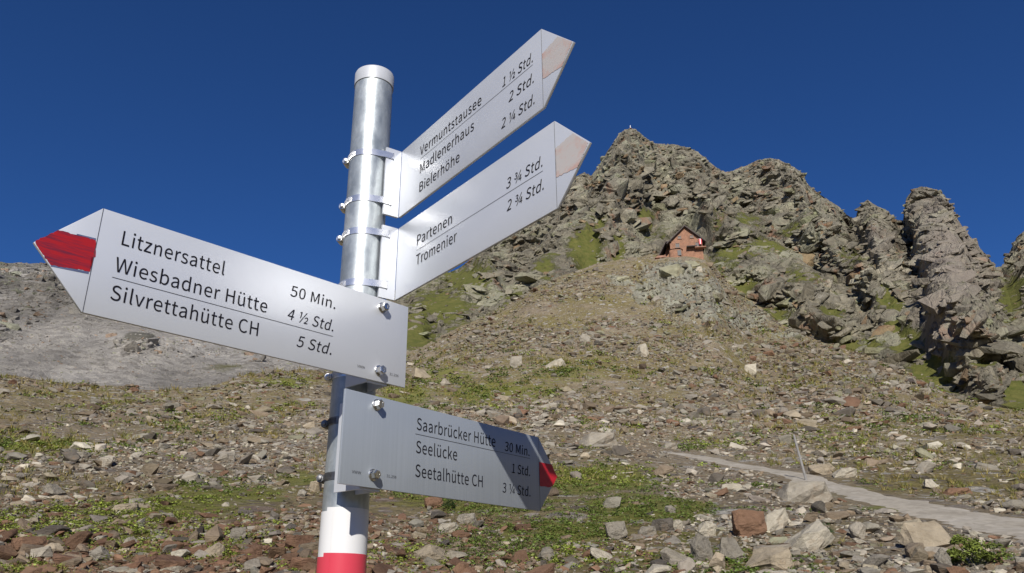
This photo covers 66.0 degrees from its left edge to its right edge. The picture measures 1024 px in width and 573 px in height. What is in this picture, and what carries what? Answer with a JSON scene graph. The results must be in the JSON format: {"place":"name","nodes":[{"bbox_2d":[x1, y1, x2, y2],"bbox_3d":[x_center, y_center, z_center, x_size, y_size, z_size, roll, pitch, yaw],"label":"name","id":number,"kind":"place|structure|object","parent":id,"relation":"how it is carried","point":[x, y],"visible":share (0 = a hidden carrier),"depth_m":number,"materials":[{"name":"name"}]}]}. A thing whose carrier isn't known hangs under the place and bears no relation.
{"place":"outdoors","nodes":[
{"label":"outdoors","id":0,"kind":"place"},
{"bbox_2d":[0,262,323,389],"bbox_3d":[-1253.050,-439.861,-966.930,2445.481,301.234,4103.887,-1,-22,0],"label":"mountain","id":1,"kind":"structure","parent":0,"point":[48,329],"depth_m":146.26,"materials":[{"name":"stone"}]},
{"bbox_2d":[0,254,1023,572],"bbox_3d":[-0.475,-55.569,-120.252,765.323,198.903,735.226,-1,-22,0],"label":"ground","id":2,"kind":"structure","parent":0,"point":[586,308],"depth_m":36.13,"materials":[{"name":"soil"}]},
{"bbox_2d":[4,452,27,460],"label":"stone","id":3,"kind":"object","parent":2,"relation":"on","point":[14,455],"visible":0.69,"depth_m":20.06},
{"bbox_2d":[17,518,31,529],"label":"stone","id":4,"kind":"object","parent":2,"relation":"on","point":[22,522],"visible":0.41,"depth_m":10.80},
{"bbox_2d":[15,434,40,441],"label":"stone","id":5,"kind":"object","parent":2,"relation":"on","point":[30,437],"visible":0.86,"depth_m":26.00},
{"bbox_2d":[11,536,47,551],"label":"boulder","id":6,"kind":"object","parent":2,"relation":"on","point":[16,543],"visible":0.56,"depth_m":9.13,"materials":[{"name":"stone"}]},
{"bbox_2d":[32,525,70,535],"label":"stone","id":7,"kind":"object","parent":2,"relation":"on","point":[50,529],"visible":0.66,"depth_m":10.12,"materials":[{"name":"stone"}]},
{"bbox_2d":[42,483,65,495],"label":"boulder","id":8,"kind":"object","parent":2,"relation":"on","point":[52,489],"visible":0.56,"depth_m":14.23,"materials":[{"name":"stone"}]},
{"bbox_2d":[52,553,74,561],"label":"stone","id":9,"kind":"object","parent":2,"relation":"on","point":[56,557],"visible":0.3,"depth_m":8.76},
{"bbox_2d":[59,557,81,566],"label":"stone","id":10,"kind":"object","parent":2,"relation":"on","point":[76,561],"visible":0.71,"depth_m":8.64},
{"bbox_2d":[64,531,92,548],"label":"stone","id":11,"kind":"object","parent":2,"relation":"on","point":[73,541],"visible":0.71,"depth_m":9.72,"materials":[{"name":"stone"}]},
{"bbox_2d":[69,442,93,449],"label":"stone","id":12,"kind":"object","parent":2,"relation":"on","point":[76,445],"visible":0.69,"depth_m":22.40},
{"bbox_2d":[89,546,110,560],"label":"boulder","id":13,"kind":"object","parent":2,"relation":"on","point":[101,552],"visible":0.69,"depth_m":9.27,"materials":[{"name":"stone"}]},
{"bbox_2d":[99,455,113,466],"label":"stone","id":14,"kind":"object","parent":2,"relation":"on","point":[107,461],"visible":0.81,"depth_m":18.89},
{"bbox_2d":[112,503,139,512],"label":"boulder","id":15,"kind":"object","parent":2,"relation":"on","point":[132,506],"visible":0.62,"depth_m":12.31,"materials":[{"name":"stone"}]},
{"bbox_2d":[140,463,159,474],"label":"stone","id":16,"kind":"object","parent":2,"relation":"on","point":[149,468],"visible":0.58,"depth_m":17.65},
{"bbox_2d":[155,483,178,490],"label":"stone","id":17,"kind":"object","parent":2,"relation":"on","point":[160,486],"visible":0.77,"depth_m":15.99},
{"bbox_2d":[154,554,189,567],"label":"stone","id":18,"kind":"object","parent":2,"relation":"on","point":[161,560],"visible":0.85,"depth_m":8.69,"materials":[{"name":"stone"}]},
{"bbox_2d":[161,540,184,550],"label":"stone","id":19,"kind":"object","parent":2,"relation":"on","point":[180,545],"visible":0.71,"depth_m":9.55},
{"bbox_2d":[171,549,189,556],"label":"stone","id":20,"kind":"object","parent":2,"relation":"on","point":[182,552],"visible":0.66,"depth_m":9.10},
{"bbox_2d":[181,471,199,483],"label":"stone","id":21,"kind":"object","parent":2,"relation":"on","point":[188,475],"visible":0.84,"depth_m":16.81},
{"bbox_2d":[188,545,207,554],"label":"stone","id":22,"kind":"object","parent":2,"relation":"on","point":[193,550],"visible":0.53,"depth_m":9.28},
{"bbox_2d":[205,542,226,557],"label":"boulder","id":23,"kind":"object","parent":2,"relation":"on","point":[218,548],"visible":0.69,"depth_m":9.27,"materials":[{"name":"stone"}]},
{"bbox_2d":[215,451,235,460],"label":"boulder","id":24,"kind":"object","parent":2,"relation":"on","point":[227,456],"visible":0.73,"depth_m":20.77,"materials":[{"name":"stone"}]},
{"bbox_2d":[230,527,245,540],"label":"boulder","id":25,"kind":"object","parent":2,"relation":"on","point":[236,533],"visible":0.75,"depth_m":10.13,"materials":[{"name":"stone"}]},
{"bbox_2d":[238,453,252,463],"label":"stone","id":26,"kind":"object","parent":2,"relation":"on","point":[245,459],"visible":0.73,"depth_m":20.43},
{"bbox_2d":[240,546,262,555],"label":"stone","id":27,"kind":"object","parent":2,"relation":"on","point":[254,550],"visible":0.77,"depth_m":9.29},
{"bbox_2d":[244,558,260,571],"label":"stone","id":28,"kind":"object","parent":2,"relation":"on","point":[251,563],"visible":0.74,"depth_m":8.68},
{"bbox_2d":[247,435,273,442],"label":"stone","id":29,"kind":"object","parent":2,"relation":"on","point":[253,439],"visible":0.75,"depth_m":25.44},
{"bbox_2d":[257,556,273,566],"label":"stone","id":30,"kind":"object","parent":2,"relation":"on","point":[265,561],"visible":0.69,"depth_m":8.80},
{"bbox_2d":[268,547,285,557],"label":"stone","id":31,"kind":"object","parent":2,"relation":"on","point":[279,551],"visible":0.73,"depth_m":9.19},
{"bbox_2d":[285,535,314,547],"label":"stone","id":32,"kind":"object","parent":2,"relation":"on","point":[294,541],"visible":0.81,"depth_m":9.68,"materials":[{"name":"stone"}]},
{"bbox_2d":[290,557,315,568],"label":"stone","id":33,"kind":"object","parent":2,"relation":"on","point":[298,562],"visible":0.59,"depth_m":8.78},
{"bbox_2d":[298,548,311,556],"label":"stone","id":34,"kind":"object","parent":2,"relation":"on","point":[306,552],"visible":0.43,"depth_m":9.15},
{"bbox_2d":[298,562,316,570],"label":"stone","id":35,"kind":"object","parent":2,"relation":"on","point":[308,566],"visible":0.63,"depth_m":8.74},
{"bbox_2d":[300,541,318,551],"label":"stone","id":36,"kind":"object","parent":2,"relation":"on","point":[312,546],"visible":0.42,"depth_m":9.44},
{"bbox_2d":[303,428,324,435],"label":"stone","id":37,"kind":"object","parent":2,"relation":"on","point":[316,431],"visible":0.64,"depth_m":28.99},
{"bbox_2d":[316,65,393,572],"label":"signpost","id":38,"kind":"object","parent":2,"relation":"on","point":[343,537],"visible":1,"depth_m":1.40,"materials":[{"name":"metal"}]},
{"bbox_2d":[33,208,407,391],"bbox_3d":[-0.418,0.042,1.173,0.144,0.146,0.576,-20,-29,39],"label":"direction sign","id":39,"kind":"object","parent":38,"relation":"attached to","point":[108,264],"visible":1,"depth_m":1.10,"materials":[{"name":"metal"}]},
{"bbox_2d":[316,388,556,510],"bbox_3d":[-0.132,0.320,1.419,0.152,0.146,0.560,-17,-27,35],"label":"direction sign","id":40,"kind":"object","parent":38,"relation":"attached to","point":[387,444],"visible":0.99,"depth_m":1.32,"materials":[{"name":"metal"}]},
{"bbox_2d":[339,29,574,217],"bbox_3d":[-0.094,-0.255,1.327,0.588,0.141,0.083,-21,-29,40],"label":"direction sign","id":41,"kind":"object","parent":38,"relation":"attached to","point":[511,94],"visible":0.88,"depth_m":1.29,"materials":[{"name":"metal"}]},
{"bbox_2d":[336,121,591,300],"bbox_3d":[-0.086,-0.103,1.266,0.597,0.140,0.082,-20,-29,39],"label":"direction sign","id":42,"kind":"object","parent":38,"relation":"attached to","point":[525,184],"visible":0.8,"depth_m":1.23,"materials":[{"name":"metal"}]},
{"bbox_2d":[412,368,430,379],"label":"boulder","id":43,"kind":"object","parent":2,"relation":"on","point":[417,373],"visible":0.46,"depth_m":70.11,"materials":[{"name":"stone"}]},
{"bbox_2d":[413,544,447,562],"bbox_3d":[-0.953,3.204,9.383,0.438,0.271,0.351,2,-18,-26],"label":"boulder","id":44,"kind":"object","parent":2,"relation":"on","point":[434,552],"visible":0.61,"depth_m":9.31,"materials":[{"name":"stone"}]},
{"bbox_2d":[424,497,442,508],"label":"boulder","id":45,"kind":"object","parent":2,"relation":"on","point":[433,501],"visible":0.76,"depth_m":13.25,"materials":[{"name":"stone"}]},
{"bbox_2d":[431,511,446,518],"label":"stone","id":46,"kind":"object","parent":2,"relation":"on","point":[437,514],"visible":0.91,"depth_m":12.11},
{"bbox_2d":[438,522,458,532],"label":"boulder","id":47,"kind":"object","parent":2,"relation":"on","point":[447,527],"visible":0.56,"depth_m":11.19,"materials":[{"name":"stone"}]},
{"bbox_2d":[451,531,471,537],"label":"stone","id":48,"kind":"object","parent":2,"relation":"on","point":[460,534],"visible":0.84,"depth_m":10.89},
{"bbox_2d":[456,513,476,523],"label":"boulder","id":49,"kind":"object","parent":2,"relation":"on","point":[467,518],"visible":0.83,"depth_m":11.76,"materials":[{"name":"stone"}]},
{"bbox_2d":[494,415,508,425],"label":"stone","id":50,"kind":"object","parent":2,"relation":"on","point":[502,420],"visible":0.95,"depth_m":38.26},
{"bbox_2d":[0,253,1023,572],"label":"rubble stones","id":51,"kind":"object","parent":2,"relation":"on","point":[72,457],"visible":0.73,"depth_m":29.10,"materials":[{"name":"stone"}]},
{"bbox_2d":[0,296,1023,572],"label":"alpine herbs","id":52,"kind":"object","parent":2,"relation":"on","point":[4,444],"visible":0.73,"depth_m":13.33,"materials":[{"name":"green plant"}]},
{"bbox_2d":[510,356,521,367],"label":"boulder","id":53,"kind":"object","parent":2,"relation":"on","point":[515,361],"visible":0.71,"depth_m":71.70,"materials":[{"name":"stone"}]},
{"bbox_2d":[513,550,529,562],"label":"stone","id":54,"kind":"object","parent":2,"relation":"on","point":[520,555],"visible":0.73,"depth_m":9.44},
{"bbox_2d":[513,523,530,531],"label":"stone","id":55,"kind":"object","parent":2,"relation":"on","point":[517,527],"visible":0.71,"depth_m":11.32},
{"bbox_2d":[536,547,554,560],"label":"boulder","id":56,"kind":"object","parent":2,"relation":"on","point":[546,552],"visible":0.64,"depth_m":9.49,"materials":[{"name":"stone"}]},
{"bbox_2d":[545,358,565,367],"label":"boulder","id":57,"kind":"object","parent":2,"relation":"on","point":[554,363],"visible":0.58,"depth_m":71.24,"materials":[{"name":"stone"}]},
{"bbox_2d":[579,432,618,447],"bbox_3d":[3.132,5.690,28.678,1.486,0.798,1.189,0,-17,-17],"label":"boulder","id":58,"kind":"object","parent":2,"relation":"on","point":[591,438],"visible":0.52,"depth_m":28.33,"materials":[{"name":"stone"}]},
{"bbox_2d":[590,547,612,560],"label":"stone","id":59,"kind":"object","parent":2,"relation":"on","point":[595,553],"visible":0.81,"depth_m":9.33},
{"bbox_2d":[602,497,621,508],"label":"stone","id":60,"kind":"object","parent":2,"relation":"on","point":[612,502],"visible":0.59,"depth_m":13.10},
{"bbox_2d":[605,521,627,539],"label":"boulder","id":61,"kind":"object","parent":2,"relation":"on","point":[616,530],"visible":0.73,"depth_m":10.71,"materials":[{"name":"stone"}]},
{"bbox_2d":[612,445,631,455],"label":"boulder","id":62,"kind":"object","parent":2,"relation":"on","point":[619,450],"visible":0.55,"depth_m":25.94,"materials":[{"name":"stone"}]},
{"bbox_2d":[636,343,648,355],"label":"boulder","id":63,"kind":"object","parent":2,"relation":"on","point":[642,349],"visible":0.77,"depth_m":77.34,"materials":[{"name":"stone"}]},
{"bbox_2d":[638,526,656,535],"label":"boulder","id":64,"kind":"object","parent":2,"relation":"on","point":[647,530],"visible":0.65,"depth_m":10.89,"materials":[{"name":"stone"}]},
{"bbox_2d":[650,518,674,530],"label":"boulder","id":65,"kind":"object","parent":2,"relation":"on","point":[665,524],"visible":0.66,"depth_m":11.14,"materials":[{"name":"stone"}]},
{"bbox_2d":[651,465,673,474],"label":"stone","id":66,"kind":"object","parent":2,"relation":"on","point":[662,469],"visible":0.73,"depth_m":20.30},
{"bbox_2d":[659,264,684,278],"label":"boulder","id":67,"kind":"object","parent":2,"relation":"on","point":[674,270],"visible":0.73,"depth_m":130.00,"materials":[{"name":"stone"}]},
{"bbox_2d":[660,547,686,562],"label":"stone","id":68,"kind":"object","parent":2,"relation":"on","point":[667,553],"visible":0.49,"depth_m":9.00,"materials":[{"name":"stone"}]},
{"bbox_2d":[673,519,682,529],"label":"boulder","id":69,"kind":"object","parent":2,"relation":"on","point":[677,524],"visible":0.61,"depth_m":11.18,"materials":[{"name":"stone"}]},
{"bbox_2d":[655,225,705,259],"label":"alpine hut","id":70,"kind":"object","parent":2,"relation":"on","point":[683,241],"visible":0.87,"depth_m":172.67,"materials":[{"name":"red"}]},
{"bbox_2d":[677,557,695,571],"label":"stone","id":71,"kind":"object","parent":2,"relation":"on","point":[687,564],"visible":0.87,"depth_m":8.63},
{"bbox_2d":[689,533,712,560],"bbox_3d":[2.186,3.032,9.081,0.264,0.380,0.211,-8,-16,3],"label":"boulder","id":72,"kind":"object","parent":2,"relation":"on","point":[700,547],"visible":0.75,"depth_m":9.04,"materials":[{"name":"stone"}]},
{"bbox_2d":[697,407,710,415],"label":"boulder","id":73,"kind":"object","parent":2,"relation":"on","point":[705,411],"visible":0.61,"depth_m":52.25,"materials":[{"name":"stone"}]},
{"bbox_2d":[698,521,716,535],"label":"boulder","id":74,"kind":"object","parent":2,"relation":"on","point":[706,528],"visible":0.74,"depth_m":10.75,"materials":[{"name":"stone"}]},
{"bbox_2d":[721,483,742,490],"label":"stone","id":75,"kind":"object","parent":2,"relation":"on","point":[730,486],"visible":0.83,"depth_m":15.59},
{"bbox_2d":[719,537,745,559],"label":"boulder","id":76,"kind":"object","parent":2,"relation":"on","point":[730,548],"visible":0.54,"depth_m":8.92,"materials":[{"name":"stone"}]},
{"bbox_2d":[731,509,766,535],"bbox_3d":[3.178,3.239,10.650,0.448,0.427,0.359,3,-16,-3],"label":"boulder","id":77,"kind":"object","parent":2,"relation":"on","point":[748,522],"visible":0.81,"depth_m":10.52,"materials":[{"name":"stone"}]},
{"bbox_2d":[744,363,756,377],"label":"boulder","id":78,"kind":"object","parent":2,"relation":"on","point":[751,368],"visible":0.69,"depth_m":79.59,"materials":[{"name":"stone"}]},
{"bbox_2d":[748,495,770,501],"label":"stone","id":79,"kind":"object","parent":2,"relation":"on","point":[754,498],"visible":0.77,"depth_m":14.18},
{"bbox_2d":[745,547,793,570],"bbox_3d":[2.723,2.949,8.419,0.545,0.297,0.436,-3,-16,-7],"label":"boulder","id":80,"kind":"object","parent":2,"relation":"on","point":[775,558],"visible":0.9,"depth_m":8.31,"materials":[{"name":"stone"}]},
{"bbox_2d":[765,508,791,530],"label":"boulder","id":81,"kind":"object","parent":2,"relation":"on","point":[776,519],"visible":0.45,"depth_m":10.80,"materials":[{"name":"stone"}]},
{"bbox_2d":[778,434,791,443],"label":"stone","id":82,"kind":"object","parent":2,"relation":"on","point":[787,438],"visible":0.71,"depth_m":37.75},
{"bbox_2d":[783,410,801,418],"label":"stone","id":83,"kind":"object","parent":2,"relation":"on","point":[794,413],"visible":0.77,"depth_m":50.60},
{"bbox_2d":[793,435,806,479],"bbox_3d":[7.703,4.698,20.957,0.260,1.531,0.065,-1,-22,0],"label":"marker pole","id":84,"kind":"object","parent":2,"relation":"on","point":[800,460],"visible":0.85,"depth_m":20.98,"materials":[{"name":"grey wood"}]},
{"bbox_2d":[777,480,832,501],"bbox_3d":[5.411,3.878,14.648,1.023,0.562,0.818,-4,-16,4],"label":"boulder","id":85,"kind":"object","parent":2,"relation":"on","point":[800,491],"visible":0.69,"depth_m":14.37,"materials":[{"name":"stone"}]},
{"bbox_2d":[796,419,816,426],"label":"stone","id":86,"kind":"object","parent":2,"relation":"on","point":[810,422],"visible":0.84,"depth_m":47.88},
{"bbox_2d":[784,520,834,551],"bbox_3d":[3.568,3.179,9.614,0.739,0.341,0.591,-41,-22,12],"label":"boulder","id":87,"kind":"object","parent":2,"relation":"on","point":[815,535],"visible":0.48,"depth_m":9.43,"materials":[{"name":"stone"}]},
{"bbox_2d":[811,501,824,512],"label":"stone","id":88,"kind":"object","parent":2,"relation":"on","point":[817,506],"visible":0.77,"depth_m":12.86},
{"bbox_2d":[808,463,835,474],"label":"boulder","id":89,"kind":"object","parent":2,"relation":"on","point":[821,469],"visible":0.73,"depth_m":22.35,"materials":[{"name":"stone"}]},
{"bbox_2d":[824,396,845,405],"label":"stone","id":90,"kind":"object","parent":2,"relation":"on","point":[836,400],"visible":0.92,"depth_m":63.27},
{"bbox_2d":[823,511,849,519],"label":"stone","id":91,"kind":"object","parent":2,"relation":"on","point":[835,515],"visible":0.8,"depth_m":11.91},
{"bbox_2d":[833,407,855,416],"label":"stone","id":92,"kind":"object","parent":2,"relation":"on","point":[848,411],"visible":0.79,"depth_m":58.07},
{"bbox_2d":[832,467,857,477],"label":"boulder","id":93,"kind":"object","parent":2,"relation":"on","point":[849,472],"visible":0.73,"depth_m":21.33,"materials":[{"name":"stone"}]},
{"bbox_2d":[840,551,860,557],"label":"stone","id":94,"kind":"object","parent":2,"relation":"on","point":[843,554],"visible":0.8,"depth_m":8.72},
{"bbox_2d":[843,396,860,407],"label":"stone","id":95,"kind":"object","parent":2,"relation":"on","point":[854,402],"visible":0.86,"depth_m":63.06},
{"bbox_2d":[848,522,865,538],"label":"stone","id":96,"kind":"object","parent":2,"relation":"on","point":[857,530],"visible":0.78,"depth_m":9.97,"materials":[{"name":"stone"}]},
{"bbox_2d":[863,522,880,532],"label":"stone","id":97,"kind":"object","parent":2,"relation":"on","point":[872,527],"visible":0.52,"depth_m":10.32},
{"bbox_2d":[861,554,889,566],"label":"stone","id":98,"kind":"object","parent":2,"relation":"on","point":[878,560],"visible":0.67,"depth_m":8.07,"materials":[{"name":"stone"}]},
{"bbox_2d":[874,508,896,513],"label":"stone","id":99,"kind":"object","parent":2,"relation":"on","point":[885,511],"visible":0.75,"depth_m":13.20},
{"bbox_2d":[904,542,923,557],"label":"stone","id":100,"kind":"object","parent":2,"relation":"on","point":[909,548],"visible":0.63,"depth_m":8.31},
{"bbox_2d":[909,546,928,561],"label":"stone","id":101,"kind":"object","parent":2,"relation":"on","point":[919,553],"visible":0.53,"depth_m":8.16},
{"bbox_2d":[915,448,933,458],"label":"stone","id":102,"kind":"object","parent":2,"relation":"on","point":[922,452],"visible":0.98,"depth_m":29.98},
{"bbox_2d":[915,461,936,472],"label":"stone","id":103,"kind":"object","parent":2,"relation":"on","point":[928,466],"visible":0.73,"depth_m":22.18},
{"bbox_2d":[899,520,959,548],"bbox_3d":[4.821,2.904,9.107,0.597,0.375,0.477,-18,-21,38],"label":"boulder","id":104,"kind":"object","parent":2,"relation":"on","point":[931,533],"visible":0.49,"depth_m":9.05,"materials":[{"name":"stone"}]},
{"bbox_2d":[923,422,937,431],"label":"stone","id":105,"kind":"object","parent":2,"relation":"on","point":[929,426],"visible":0.62,"depth_m":43.30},
{"bbox_2d":[923,479,938,488],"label":"boulder","id":106,"kind":"object","parent":2,"relation":"on","point":[929,483],"visible":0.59,"depth_m":19.04,"materials":[{"name":"stone"}]},
{"bbox_2d":[933,547,952,565],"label":"boulder","id":107,"kind":"object","parent":2,"relation":"on","point":[940,555],"visible":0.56,"depth_m":7.74,"materials":[{"name":"stone"}]},
{"bbox_2d":[943,488,972,494],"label":"boulder","id":108,"kind":"object","parent":2,"relation":"on","point":[952,491],"visible":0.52,"depth_m":17.90,"materials":[{"name":"stone"}]},
{"bbox_2d":[946,534,1011,565],"bbox_3d":[4.607,2.643,7.872,0.597,0.346,0.474,-1,-22,0],"label":"leafy plant","id":109,"kind":"object","parent":2,"relation":"on","point":[978,551],"visible":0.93,"depth_m":7.82,"materials":[{"name":"green plant"}]},
{"bbox_2d":[974,462,998,469],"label":"stone","id":110,"kind":"object","parent":2,"relation":"on","point":[979,465],"visible":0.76,"depth_m":26.50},
{"bbox_2d":[991,538,1011,548],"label":"stone","id":111,"kind":"object","parent":2,"relation":"on","point":[1004,542],"visible":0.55,"depth_m":8.75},
{"bbox_2d":[1002,499,1023,510],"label":"stone","id":112,"kind":"object","parent":2,"relation":"on","point":[1009,503],"visible":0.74,"depth_m":13.67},
{"bbox_2d":[0,0,1023,299],"label":"sky","id":113,"kind":"structure","parent":0,"point":[227,124],"materials":[{"name":"blue"}]},
{"bbox_2d":[387,129,1023,409],"bbox_3d":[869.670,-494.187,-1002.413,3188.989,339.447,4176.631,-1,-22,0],"label":"mountain","id":114,"kind":"structure","parent":0,"point":[925,289],"depth_m":227.25,"materials":[{"name":"stone"}]},
{"bbox_2d":[667,452,1023,538],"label":"path","id":115,"kind":"structure","parent":0,"point":[978,521],"depth_m":13.94,"materials":[{"name":"gravel"}]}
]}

